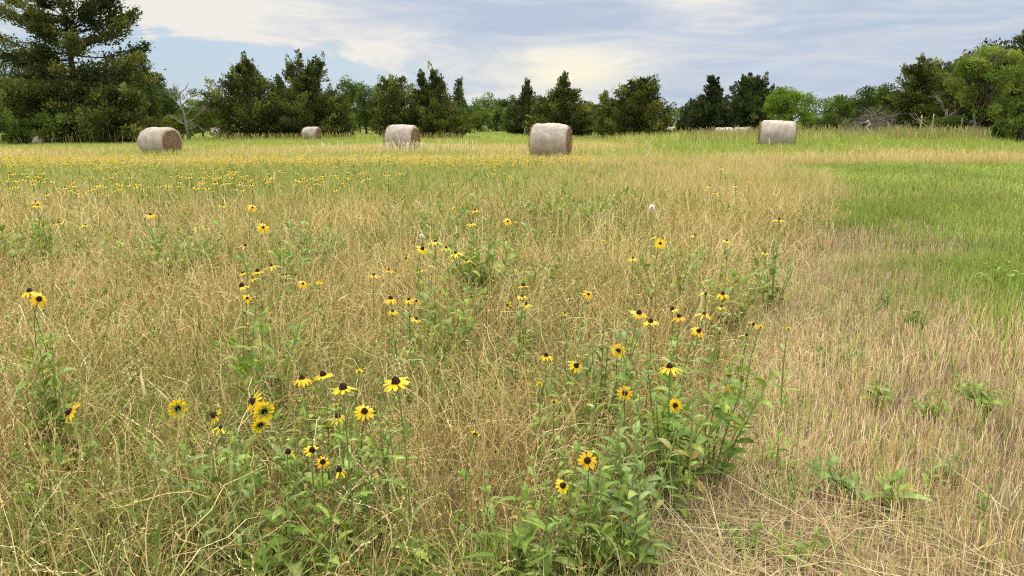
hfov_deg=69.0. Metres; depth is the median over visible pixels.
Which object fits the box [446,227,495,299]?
leafy weed
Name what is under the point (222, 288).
dry grass
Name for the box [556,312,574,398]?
black eyed susan
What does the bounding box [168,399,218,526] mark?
black eyed susan
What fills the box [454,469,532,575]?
leafy weed
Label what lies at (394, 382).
black eyed susan
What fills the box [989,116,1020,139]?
leafy shrub
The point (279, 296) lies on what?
black eyed susan
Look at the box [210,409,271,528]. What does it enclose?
black eyed susan
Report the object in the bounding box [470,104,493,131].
tree
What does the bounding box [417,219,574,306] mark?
leafy weed
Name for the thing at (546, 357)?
black eyed susan
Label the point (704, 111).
cedar tree
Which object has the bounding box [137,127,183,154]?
hay bale
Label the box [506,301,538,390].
black eyed susan
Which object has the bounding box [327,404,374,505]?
black eyed susan
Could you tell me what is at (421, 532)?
leafy weed
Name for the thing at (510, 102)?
juniper
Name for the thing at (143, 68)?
cedar tree
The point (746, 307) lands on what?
leafy weed
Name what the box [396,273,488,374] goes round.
leafy weed
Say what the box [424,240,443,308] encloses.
black eyed susan
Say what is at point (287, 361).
leafy weed
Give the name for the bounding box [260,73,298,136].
cedar tree
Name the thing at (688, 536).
leafy weed
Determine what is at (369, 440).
leafy weed
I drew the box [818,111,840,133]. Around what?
leafy shrub
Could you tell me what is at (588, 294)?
black eyed susan
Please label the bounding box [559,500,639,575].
leafy weed
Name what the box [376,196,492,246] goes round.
leafy weed
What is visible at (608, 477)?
leafy weed
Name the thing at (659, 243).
black eyed susan
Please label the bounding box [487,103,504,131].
tree
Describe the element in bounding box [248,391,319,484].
black eyed susan
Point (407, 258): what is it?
black eyed susan
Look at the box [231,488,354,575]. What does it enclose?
leafy weed
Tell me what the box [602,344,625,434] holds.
black eyed susan
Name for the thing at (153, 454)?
leafy weed
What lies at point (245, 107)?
cedar tree
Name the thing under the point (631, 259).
black eyed susan
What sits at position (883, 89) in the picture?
broadleaf tree
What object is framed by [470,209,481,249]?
black eyed susan
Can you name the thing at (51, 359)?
leafy weed
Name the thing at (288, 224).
leafy weed
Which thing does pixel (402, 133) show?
hay bale
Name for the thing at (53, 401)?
leafy weed
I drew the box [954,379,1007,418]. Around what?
leafy weed
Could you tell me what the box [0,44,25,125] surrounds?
broadleaf tree
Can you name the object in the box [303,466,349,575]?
black eyed susan
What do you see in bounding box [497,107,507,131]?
tree
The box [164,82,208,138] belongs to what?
dead tree
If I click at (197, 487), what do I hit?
leafy weed
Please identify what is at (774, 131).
hay bale
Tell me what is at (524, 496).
leafy weed
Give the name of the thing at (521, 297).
black eyed susan
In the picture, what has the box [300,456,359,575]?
black eyed susan
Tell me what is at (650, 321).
black eyed susan
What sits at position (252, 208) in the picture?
black eyed susan
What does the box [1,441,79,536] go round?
leafy weed
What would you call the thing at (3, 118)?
broadleaf tree
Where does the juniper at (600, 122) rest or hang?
on the ground at (906, 461)
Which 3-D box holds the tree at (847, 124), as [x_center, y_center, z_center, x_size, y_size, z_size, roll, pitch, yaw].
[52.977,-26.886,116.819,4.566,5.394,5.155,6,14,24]
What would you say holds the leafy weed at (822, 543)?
on the ground at (906, 461)
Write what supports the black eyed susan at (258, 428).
on the ground at (906, 461)
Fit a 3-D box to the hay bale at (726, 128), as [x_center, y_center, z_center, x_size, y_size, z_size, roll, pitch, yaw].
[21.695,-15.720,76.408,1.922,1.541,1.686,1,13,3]
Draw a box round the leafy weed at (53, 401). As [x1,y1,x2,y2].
[0,328,86,474]
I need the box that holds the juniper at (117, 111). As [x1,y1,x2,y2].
[67,82,170,144]
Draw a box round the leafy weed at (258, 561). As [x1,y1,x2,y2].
[201,523,288,575]
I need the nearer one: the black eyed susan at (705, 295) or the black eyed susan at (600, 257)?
the black eyed susan at (705, 295)
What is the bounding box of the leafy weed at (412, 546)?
[303,505,428,575]
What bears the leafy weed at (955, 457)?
on the ground at (906, 461)
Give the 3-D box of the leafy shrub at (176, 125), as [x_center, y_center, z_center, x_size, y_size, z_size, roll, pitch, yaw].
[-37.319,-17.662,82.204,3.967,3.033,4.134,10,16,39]
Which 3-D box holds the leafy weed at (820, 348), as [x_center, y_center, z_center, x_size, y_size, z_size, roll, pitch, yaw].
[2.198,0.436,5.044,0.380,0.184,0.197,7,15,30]
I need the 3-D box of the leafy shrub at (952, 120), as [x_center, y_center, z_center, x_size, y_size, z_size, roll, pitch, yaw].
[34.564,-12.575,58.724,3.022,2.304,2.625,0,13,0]
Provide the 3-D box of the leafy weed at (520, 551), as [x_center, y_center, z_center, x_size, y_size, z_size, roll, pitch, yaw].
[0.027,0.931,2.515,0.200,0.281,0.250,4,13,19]
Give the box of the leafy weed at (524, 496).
[481,469,576,575]
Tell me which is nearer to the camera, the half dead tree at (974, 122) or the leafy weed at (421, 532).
the leafy weed at (421, 532)
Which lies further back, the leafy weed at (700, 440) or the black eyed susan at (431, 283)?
the black eyed susan at (431, 283)
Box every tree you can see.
[0,0,165,143]
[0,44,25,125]
[0,52,36,119]
[0,90,11,133]
[120,55,180,119]
[151,84,187,125]
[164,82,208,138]
[179,88,217,137]
[182,108,205,133]
[190,50,296,140]
[208,111,227,126]
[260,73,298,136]
[261,48,358,139]
[336,75,362,126]
[350,100,370,132]
[352,81,375,133]
[362,74,416,137]
[364,84,388,126]
[401,61,475,138]
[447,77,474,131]
[452,105,468,127]
[468,97,484,130]
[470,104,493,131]
[478,92,499,131]
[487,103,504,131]
[491,98,509,124]
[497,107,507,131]
[500,77,535,134]
[505,94,516,106]
[529,70,603,137]
[585,100,594,112]
[592,89,616,111]
[604,74,677,137]
[673,74,730,134]
[763,85,816,130]
[798,117,819,130]
[805,118,829,130]
[820,94,853,126]
[839,100,861,130]
[846,85,880,129]
[863,82,895,129]
[875,52,951,129]
[912,29,1023,131]
[943,41,1019,128]
[943,44,1023,136]
[986,67,1023,121]
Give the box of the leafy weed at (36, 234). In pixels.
[0,209,93,275]
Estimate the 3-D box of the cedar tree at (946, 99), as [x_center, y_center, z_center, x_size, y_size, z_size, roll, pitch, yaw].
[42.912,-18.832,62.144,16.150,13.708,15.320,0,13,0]
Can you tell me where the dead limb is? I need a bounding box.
[909,95,960,127]
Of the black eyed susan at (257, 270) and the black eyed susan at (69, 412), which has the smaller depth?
the black eyed susan at (69, 412)
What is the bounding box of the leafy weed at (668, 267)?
[631,243,706,324]
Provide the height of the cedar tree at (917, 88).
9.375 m
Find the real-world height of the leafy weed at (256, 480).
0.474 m
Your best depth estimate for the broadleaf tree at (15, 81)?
83.91 m
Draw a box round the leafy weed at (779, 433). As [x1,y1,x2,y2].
[758,428,800,475]
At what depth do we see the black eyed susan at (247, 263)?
5.92 m
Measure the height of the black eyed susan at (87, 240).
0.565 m
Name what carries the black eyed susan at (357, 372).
on the ground at (906, 461)
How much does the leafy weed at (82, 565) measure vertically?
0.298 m
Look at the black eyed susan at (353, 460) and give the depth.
2.83 m
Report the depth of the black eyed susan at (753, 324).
4.11 m
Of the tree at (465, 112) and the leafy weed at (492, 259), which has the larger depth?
the tree at (465, 112)
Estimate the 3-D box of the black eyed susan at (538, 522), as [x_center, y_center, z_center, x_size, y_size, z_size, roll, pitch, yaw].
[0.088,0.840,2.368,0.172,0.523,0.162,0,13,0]
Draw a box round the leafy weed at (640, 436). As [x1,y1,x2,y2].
[595,377,654,522]
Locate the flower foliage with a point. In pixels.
(327, 174)
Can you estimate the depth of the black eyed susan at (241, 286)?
3.96 m
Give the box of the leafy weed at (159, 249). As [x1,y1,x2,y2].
[91,218,228,290]
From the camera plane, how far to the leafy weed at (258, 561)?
2.44 m
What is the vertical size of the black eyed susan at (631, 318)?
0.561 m
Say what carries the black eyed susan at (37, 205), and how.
on the ground at (906, 461)
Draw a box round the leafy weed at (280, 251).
[235,237,312,313]
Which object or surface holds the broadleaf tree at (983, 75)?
on the ground at (906, 461)
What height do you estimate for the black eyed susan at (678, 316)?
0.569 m
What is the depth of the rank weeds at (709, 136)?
47.26 m
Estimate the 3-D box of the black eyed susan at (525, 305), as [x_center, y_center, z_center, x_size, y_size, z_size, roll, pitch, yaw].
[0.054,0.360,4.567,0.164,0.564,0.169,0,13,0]
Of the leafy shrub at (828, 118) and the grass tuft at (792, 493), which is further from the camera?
the leafy shrub at (828, 118)
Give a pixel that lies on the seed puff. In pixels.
(651, 206)
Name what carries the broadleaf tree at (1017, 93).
on the ground at (906, 461)
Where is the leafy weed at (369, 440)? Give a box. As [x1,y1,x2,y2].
[313,406,387,549]
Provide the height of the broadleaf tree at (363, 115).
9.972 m
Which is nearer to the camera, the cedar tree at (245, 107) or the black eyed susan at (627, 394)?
the black eyed susan at (627, 394)
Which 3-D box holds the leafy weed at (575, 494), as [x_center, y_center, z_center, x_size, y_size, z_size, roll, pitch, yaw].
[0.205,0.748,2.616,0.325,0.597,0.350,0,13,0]
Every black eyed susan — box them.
[20,288,66,400]
[25,293,53,415]
[31,204,44,260]
[56,221,69,278]
[64,401,131,525]
[81,224,94,269]
[143,213,160,272]
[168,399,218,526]
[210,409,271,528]
[211,425,262,541]
[229,282,250,417]
[238,244,254,309]
[239,295,252,346]
[244,277,264,340]
[246,205,256,262]
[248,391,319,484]
[250,268,283,365]
[251,419,310,537]
[253,401,326,541]
[256,223,269,304]
[264,264,289,340]
[275,448,311,548]
[279,274,289,330]
[289,281,307,348]
[292,374,326,473]
[294,446,343,572]
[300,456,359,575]
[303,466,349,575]
[314,371,356,513]
[315,281,330,358]
[327,382,374,574]
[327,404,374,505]
[328,413,367,498]
[336,369,364,449]
[349,404,376,504]
[365,273,380,335]
[379,296,401,377]
[380,376,438,565]
[381,269,401,335]
[387,309,406,395]
[394,317,426,408]
[395,297,420,380]
[400,297,423,365]
[405,255,423,309]
[410,246,428,335]
[415,269,432,335]
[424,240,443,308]
[425,264,439,308]
[442,246,460,314]
[443,430,479,550]
[449,251,467,336]
[462,259,477,313]
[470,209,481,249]
[502,219,511,269]
[505,283,532,389]
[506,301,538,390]
[511,295,532,375]
[516,303,532,388]
[522,479,567,575]
[526,353,565,442]
[527,381,560,489]
[534,399,582,506]
[546,361,581,454]
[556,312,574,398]
[559,451,610,569]
[572,290,591,356]
[598,240,605,286]
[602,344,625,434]
[609,309,646,426]
[611,385,642,492]
[618,292,639,364]
[624,257,638,309]
[627,318,658,426]
[650,237,665,315]
[650,362,692,517]
[655,398,695,510]
[664,314,684,391]
[668,306,686,380]
[671,327,703,417]
[683,312,711,395]
[693,292,716,358]
[695,385,736,489]
[701,305,726,381]
[705,191,719,253]
[708,291,731,365]
[713,239,729,282]
[726,322,757,405]
[726,333,752,415]
[736,325,762,406]
[752,251,775,313]
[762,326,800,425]
[770,218,784,290]
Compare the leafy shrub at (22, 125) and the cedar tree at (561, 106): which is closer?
the leafy shrub at (22, 125)
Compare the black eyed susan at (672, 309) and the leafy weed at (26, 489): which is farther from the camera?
the black eyed susan at (672, 309)
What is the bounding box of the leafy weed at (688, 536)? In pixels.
[642,502,695,565]
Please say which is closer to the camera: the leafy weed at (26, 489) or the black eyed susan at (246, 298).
the leafy weed at (26, 489)
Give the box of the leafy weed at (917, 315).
[897,303,931,327]
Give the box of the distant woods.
[172,90,995,129]
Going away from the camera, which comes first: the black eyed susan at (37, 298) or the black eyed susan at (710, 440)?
the black eyed susan at (710, 440)
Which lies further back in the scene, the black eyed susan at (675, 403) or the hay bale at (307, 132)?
the hay bale at (307, 132)
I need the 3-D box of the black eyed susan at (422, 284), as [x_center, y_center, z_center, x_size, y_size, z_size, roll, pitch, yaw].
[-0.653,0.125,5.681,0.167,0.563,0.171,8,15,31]
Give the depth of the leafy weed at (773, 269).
6.41 m
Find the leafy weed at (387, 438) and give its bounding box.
[373,407,413,539]
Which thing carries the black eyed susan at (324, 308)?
on the ground at (906, 461)
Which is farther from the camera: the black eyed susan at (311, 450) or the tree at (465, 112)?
the tree at (465, 112)
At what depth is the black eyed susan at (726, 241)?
7.01 m
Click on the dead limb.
(939, 100)
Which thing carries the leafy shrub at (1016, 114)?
on the ground at (906, 461)
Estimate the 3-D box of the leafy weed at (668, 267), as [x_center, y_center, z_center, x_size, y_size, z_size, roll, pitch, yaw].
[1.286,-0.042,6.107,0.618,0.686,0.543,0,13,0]
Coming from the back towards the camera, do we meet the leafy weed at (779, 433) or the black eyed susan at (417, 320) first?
the black eyed susan at (417, 320)
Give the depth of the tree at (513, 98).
183.66 m
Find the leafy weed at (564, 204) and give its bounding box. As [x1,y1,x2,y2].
[491,185,629,227]
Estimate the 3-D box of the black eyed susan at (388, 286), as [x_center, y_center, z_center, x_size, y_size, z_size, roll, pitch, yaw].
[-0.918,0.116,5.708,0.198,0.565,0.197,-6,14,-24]
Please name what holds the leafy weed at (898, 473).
on the ground at (906, 461)
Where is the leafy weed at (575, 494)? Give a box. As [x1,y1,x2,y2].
[525,426,614,574]
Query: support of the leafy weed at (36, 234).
on the ground at (906, 461)
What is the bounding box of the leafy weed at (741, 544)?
[721,520,768,561]
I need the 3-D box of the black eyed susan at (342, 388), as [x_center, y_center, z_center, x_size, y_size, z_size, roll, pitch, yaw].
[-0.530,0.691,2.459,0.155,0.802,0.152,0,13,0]
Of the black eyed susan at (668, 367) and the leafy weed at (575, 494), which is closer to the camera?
the leafy weed at (575, 494)
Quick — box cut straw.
[419,249,1023,575]
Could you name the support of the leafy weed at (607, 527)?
on the ground at (906, 461)
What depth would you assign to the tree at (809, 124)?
136.55 m
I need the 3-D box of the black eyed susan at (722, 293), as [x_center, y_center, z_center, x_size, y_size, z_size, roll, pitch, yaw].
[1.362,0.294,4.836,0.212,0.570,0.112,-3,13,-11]
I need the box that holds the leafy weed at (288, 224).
[258,214,345,280]
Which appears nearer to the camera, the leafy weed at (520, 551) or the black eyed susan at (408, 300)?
the leafy weed at (520, 551)
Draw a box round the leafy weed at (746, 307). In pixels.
[693,248,767,334]
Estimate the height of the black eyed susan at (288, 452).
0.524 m
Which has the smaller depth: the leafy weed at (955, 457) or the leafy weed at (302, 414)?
the leafy weed at (302, 414)
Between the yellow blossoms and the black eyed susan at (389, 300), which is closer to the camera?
the black eyed susan at (389, 300)
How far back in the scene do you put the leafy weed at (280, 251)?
6.32 m
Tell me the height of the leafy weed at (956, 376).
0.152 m
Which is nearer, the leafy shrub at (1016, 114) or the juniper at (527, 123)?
the leafy shrub at (1016, 114)
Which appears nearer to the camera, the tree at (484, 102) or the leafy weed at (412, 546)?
the leafy weed at (412, 546)
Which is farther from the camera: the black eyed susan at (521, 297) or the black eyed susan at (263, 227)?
the black eyed susan at (263, 227)
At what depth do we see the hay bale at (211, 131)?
126.55 m
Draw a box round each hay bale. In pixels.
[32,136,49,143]
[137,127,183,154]
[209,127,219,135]
[301,127,322,140]
[382,124,421,151]
[528,123,572,156]
[715,127,732,133]
[757,119,797,147]
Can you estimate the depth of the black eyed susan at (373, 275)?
5.44 m
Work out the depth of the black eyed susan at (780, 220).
6.82 m
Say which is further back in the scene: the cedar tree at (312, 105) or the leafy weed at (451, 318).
the cedar tree at (312, 105)
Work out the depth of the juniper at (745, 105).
99.63 m
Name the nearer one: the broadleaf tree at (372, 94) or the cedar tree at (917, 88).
the cedar tree at (917, 88)
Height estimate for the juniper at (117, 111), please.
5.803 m
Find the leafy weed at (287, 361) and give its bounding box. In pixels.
[222,306,307,429]
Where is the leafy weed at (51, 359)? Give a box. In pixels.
[49,357,85,453]
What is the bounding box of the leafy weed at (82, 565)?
[35,509,104,574]
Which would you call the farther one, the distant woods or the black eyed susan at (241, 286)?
the distant woods
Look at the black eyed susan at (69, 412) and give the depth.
2.92 m
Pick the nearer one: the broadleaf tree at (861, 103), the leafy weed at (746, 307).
the leafy weed at (746, 307)
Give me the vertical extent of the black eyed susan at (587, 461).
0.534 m
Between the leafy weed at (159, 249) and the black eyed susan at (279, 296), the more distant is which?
the leafy weed at (159, 249)
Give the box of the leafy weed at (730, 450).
[641,343,779,492]
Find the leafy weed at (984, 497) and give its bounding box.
[970,483,993,525]
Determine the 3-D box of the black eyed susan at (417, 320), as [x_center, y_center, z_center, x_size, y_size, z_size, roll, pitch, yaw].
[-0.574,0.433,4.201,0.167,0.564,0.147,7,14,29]
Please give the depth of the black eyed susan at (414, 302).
4.66 m
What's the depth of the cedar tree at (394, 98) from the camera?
86.96 m
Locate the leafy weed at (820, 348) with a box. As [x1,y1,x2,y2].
[808,340,865,366]
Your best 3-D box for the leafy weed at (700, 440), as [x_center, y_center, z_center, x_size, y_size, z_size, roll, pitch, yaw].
[0.679,0.555,3.226,0.449,0.726,0.562,-3,13,-15]
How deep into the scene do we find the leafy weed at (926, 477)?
3.32 m
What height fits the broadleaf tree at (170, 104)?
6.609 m
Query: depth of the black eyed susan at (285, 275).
5.42 m
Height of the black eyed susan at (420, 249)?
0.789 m
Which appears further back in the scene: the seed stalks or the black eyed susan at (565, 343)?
the seed stalks
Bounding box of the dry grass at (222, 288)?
[0,170,858,575]
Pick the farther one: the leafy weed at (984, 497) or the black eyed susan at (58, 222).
the black eyed susan at (58, 222)
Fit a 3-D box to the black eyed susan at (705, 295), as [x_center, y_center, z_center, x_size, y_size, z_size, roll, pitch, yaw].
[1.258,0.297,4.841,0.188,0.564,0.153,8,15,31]
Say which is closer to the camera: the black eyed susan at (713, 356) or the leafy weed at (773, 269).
the black eyed susan at (713, 356)
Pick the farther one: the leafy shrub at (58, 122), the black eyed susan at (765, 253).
the leafy shrub at (58, 122)
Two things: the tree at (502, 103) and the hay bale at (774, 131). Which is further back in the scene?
the tree at (502, 103)
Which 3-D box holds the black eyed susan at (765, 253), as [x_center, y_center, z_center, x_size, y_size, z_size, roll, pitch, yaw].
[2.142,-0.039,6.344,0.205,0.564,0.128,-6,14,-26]
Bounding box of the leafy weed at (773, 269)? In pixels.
[748,233,796,310]
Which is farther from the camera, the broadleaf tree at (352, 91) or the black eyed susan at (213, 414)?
the broadleaf tree at (352, 91)
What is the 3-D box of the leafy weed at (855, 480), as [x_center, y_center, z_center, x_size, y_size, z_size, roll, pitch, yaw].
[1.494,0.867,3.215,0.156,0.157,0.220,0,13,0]
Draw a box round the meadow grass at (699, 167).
[0,128,1023,211]
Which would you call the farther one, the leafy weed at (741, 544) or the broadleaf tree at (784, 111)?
the broadleaf tree at (784, 111)
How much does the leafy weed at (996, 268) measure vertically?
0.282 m
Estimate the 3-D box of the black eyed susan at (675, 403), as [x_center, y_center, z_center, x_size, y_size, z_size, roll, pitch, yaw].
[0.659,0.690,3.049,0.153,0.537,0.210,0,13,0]
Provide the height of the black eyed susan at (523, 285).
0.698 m
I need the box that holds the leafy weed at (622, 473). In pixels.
[602,415,681,573]
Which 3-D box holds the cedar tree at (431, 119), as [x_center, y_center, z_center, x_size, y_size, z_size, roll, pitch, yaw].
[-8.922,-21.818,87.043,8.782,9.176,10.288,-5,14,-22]
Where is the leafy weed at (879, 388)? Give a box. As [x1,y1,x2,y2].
[861,376,894,405]
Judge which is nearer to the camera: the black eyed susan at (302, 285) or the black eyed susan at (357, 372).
the black eyed susan at (357, 372)
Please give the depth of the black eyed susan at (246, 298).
4.69 m
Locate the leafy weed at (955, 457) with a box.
[923,450,964,485]
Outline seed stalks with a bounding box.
[0,126,1016,154]
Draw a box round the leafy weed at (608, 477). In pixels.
[553,383,628,533]
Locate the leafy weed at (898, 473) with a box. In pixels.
[863,468,931,516]
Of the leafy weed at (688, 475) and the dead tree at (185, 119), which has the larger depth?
the dead tree at (185, 119)
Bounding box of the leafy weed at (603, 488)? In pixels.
[538,443,671,575]
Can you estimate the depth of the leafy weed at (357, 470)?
2.81 m
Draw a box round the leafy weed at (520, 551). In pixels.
[496,525,543,574]
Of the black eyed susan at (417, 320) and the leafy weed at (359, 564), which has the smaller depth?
the leafy weed at (359, 564)
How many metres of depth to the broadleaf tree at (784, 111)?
71.41 m
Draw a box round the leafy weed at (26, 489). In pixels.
[0,478,84,570]
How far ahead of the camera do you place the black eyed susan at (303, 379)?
3.27 m
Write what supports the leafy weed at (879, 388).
on the ground at (906, 461)
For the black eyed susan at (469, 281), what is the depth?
6.05 m
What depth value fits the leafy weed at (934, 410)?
4.13 m
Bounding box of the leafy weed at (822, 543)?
[768,525,836,568]
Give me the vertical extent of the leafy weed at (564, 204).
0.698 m
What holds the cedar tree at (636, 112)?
on the ground at (906, 461)
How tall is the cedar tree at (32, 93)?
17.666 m
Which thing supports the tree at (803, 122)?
on the ground at (906, 461)
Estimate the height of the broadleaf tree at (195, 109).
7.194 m
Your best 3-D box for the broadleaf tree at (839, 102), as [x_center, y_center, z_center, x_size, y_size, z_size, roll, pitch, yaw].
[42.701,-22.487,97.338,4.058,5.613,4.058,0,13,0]
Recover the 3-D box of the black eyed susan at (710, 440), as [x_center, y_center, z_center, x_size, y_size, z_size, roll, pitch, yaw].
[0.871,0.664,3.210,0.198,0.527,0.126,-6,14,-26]
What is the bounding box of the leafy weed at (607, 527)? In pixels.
[567,472,663,575]
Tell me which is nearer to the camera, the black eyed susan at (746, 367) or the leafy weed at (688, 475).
the leafy weed at (688, 475)
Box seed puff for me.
[649,204,654,252]
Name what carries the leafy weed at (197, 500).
on the ground at (906, 461)
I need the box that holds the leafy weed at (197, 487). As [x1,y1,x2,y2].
[178,429,258,575]
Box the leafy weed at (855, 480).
[837,471,871,506]
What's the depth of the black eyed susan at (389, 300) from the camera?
4.39 m
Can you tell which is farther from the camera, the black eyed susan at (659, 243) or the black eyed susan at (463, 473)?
the black eyed susan at (659, 243)
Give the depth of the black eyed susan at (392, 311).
4.37 m
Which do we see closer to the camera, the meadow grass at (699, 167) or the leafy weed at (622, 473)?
the leafy weed at (622, 473)
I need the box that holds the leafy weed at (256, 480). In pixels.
[230,447,318,575]
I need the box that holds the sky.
[0,0,1023,121]
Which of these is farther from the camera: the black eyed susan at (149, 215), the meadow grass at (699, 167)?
the meadow grass at (699, 167)
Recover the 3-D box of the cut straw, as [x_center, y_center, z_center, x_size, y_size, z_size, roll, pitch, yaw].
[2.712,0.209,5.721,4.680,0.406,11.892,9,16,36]
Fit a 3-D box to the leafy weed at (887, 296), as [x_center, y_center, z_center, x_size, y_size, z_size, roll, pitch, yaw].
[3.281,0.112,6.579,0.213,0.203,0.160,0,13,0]
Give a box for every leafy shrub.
[0,115,35,145]
[30,105,88,143]
[163,114,194,138]
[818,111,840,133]
[933,114,972,131]
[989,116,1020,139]
[1001,102,1023,142]
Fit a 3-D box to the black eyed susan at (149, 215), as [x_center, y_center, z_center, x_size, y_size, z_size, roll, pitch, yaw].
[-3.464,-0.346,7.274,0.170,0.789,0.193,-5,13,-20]
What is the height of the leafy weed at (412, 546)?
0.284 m
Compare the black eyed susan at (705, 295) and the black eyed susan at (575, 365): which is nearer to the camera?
the black eyed susan at (575, 365)
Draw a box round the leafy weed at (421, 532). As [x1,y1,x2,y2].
[403,527,450,575]
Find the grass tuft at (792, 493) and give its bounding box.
[755,456,809,519]
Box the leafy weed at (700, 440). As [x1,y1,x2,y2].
[612,329,743,497]
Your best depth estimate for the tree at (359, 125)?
160.74 m
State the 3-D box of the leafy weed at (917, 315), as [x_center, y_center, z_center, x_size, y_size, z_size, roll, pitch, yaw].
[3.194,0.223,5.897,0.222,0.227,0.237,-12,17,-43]
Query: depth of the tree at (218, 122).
136.12 m
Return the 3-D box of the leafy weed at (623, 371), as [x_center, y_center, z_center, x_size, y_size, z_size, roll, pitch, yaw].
[0.487,0.456,3.793,0.474,0.685,0.340,9,16,36]
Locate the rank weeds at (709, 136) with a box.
[604,123,1023,153]
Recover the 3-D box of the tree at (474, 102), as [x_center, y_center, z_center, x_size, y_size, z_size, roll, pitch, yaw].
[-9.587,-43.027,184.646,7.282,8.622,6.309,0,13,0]
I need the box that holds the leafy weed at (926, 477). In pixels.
[921,469,945,499]
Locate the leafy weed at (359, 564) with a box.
[284,533,396,575]
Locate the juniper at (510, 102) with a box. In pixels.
[502,100,524,130]
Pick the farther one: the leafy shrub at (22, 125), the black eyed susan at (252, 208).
the leafy shrub at (22, 125)
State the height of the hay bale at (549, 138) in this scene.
1.631 m
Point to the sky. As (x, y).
(824, 48)
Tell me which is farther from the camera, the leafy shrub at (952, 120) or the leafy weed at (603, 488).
the leafy shrub at (952, 120)
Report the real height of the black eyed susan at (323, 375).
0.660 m
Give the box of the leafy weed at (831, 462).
[804,450,862,497]
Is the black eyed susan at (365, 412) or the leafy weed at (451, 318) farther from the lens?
the leafy weed at (451, 318)
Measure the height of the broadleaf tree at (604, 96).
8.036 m
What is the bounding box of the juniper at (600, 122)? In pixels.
[591,97,621,138]
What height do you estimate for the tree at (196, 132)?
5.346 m
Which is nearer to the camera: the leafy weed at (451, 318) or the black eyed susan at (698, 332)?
the black eyed susan at (698, 332)
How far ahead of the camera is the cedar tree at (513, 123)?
127.58 m
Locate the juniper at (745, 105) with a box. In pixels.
[722,71,777,132]
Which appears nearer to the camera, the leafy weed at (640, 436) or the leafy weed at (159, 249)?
the leafy weed at (640, 436)
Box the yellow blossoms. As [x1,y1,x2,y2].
[0,152,598,169]
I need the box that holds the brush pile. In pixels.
[824,100,918,136]
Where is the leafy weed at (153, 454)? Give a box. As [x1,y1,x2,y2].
[141,429,229,575]
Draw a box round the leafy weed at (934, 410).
[909,390,951,419]
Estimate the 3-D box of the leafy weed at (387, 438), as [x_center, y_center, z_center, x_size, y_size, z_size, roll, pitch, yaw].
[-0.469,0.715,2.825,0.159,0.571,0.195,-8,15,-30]
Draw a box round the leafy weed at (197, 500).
[167,449,225,554]
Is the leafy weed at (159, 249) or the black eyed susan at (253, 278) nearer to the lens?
the black eyed susan at (253, 278)
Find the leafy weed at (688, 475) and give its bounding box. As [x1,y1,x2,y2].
[656,385,705,528]
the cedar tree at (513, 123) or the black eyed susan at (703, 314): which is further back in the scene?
the cedar tree at (513, 123)
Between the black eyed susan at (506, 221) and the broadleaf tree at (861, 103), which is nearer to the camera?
the black eyed susan at (506, 221)
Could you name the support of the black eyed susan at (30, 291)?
on the ground at (906, 461)
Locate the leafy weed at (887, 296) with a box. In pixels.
[871,290,895,308]
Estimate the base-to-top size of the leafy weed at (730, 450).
0.684 m
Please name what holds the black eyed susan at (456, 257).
on the ground at (906, 461)
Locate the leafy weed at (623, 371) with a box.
[561,312,648,437]
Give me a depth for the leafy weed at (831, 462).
3.26 m
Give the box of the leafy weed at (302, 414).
[285,394,328,542]
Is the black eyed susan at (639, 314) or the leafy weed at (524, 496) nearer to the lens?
the leafy weed at (524, 496)
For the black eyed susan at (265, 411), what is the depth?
2.60 m
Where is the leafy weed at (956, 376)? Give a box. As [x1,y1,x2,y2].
[950,371,966,393]
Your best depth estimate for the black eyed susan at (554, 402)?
3.03 m
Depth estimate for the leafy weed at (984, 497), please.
3.09 m
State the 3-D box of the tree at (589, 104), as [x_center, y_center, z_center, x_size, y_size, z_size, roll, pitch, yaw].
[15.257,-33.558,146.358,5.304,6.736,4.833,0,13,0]
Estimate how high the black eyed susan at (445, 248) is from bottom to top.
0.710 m
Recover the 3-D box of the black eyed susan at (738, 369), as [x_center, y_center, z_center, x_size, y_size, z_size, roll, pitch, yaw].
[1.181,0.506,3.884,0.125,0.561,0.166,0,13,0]
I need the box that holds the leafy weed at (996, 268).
[972,260,1023,283]
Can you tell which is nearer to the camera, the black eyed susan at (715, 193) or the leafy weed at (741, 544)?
the leafy weed at (741, 544)
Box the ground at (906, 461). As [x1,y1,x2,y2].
[0,123,1023,575]
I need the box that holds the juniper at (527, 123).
[521,97,542,135]
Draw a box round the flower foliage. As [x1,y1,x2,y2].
[0,154,746,211]
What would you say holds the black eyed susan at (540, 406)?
on the ground at (906, 461)
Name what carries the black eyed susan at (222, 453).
on the ground at (906, 461)
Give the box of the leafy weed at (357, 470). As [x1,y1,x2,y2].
[335,437,414,542]
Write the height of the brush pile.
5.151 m

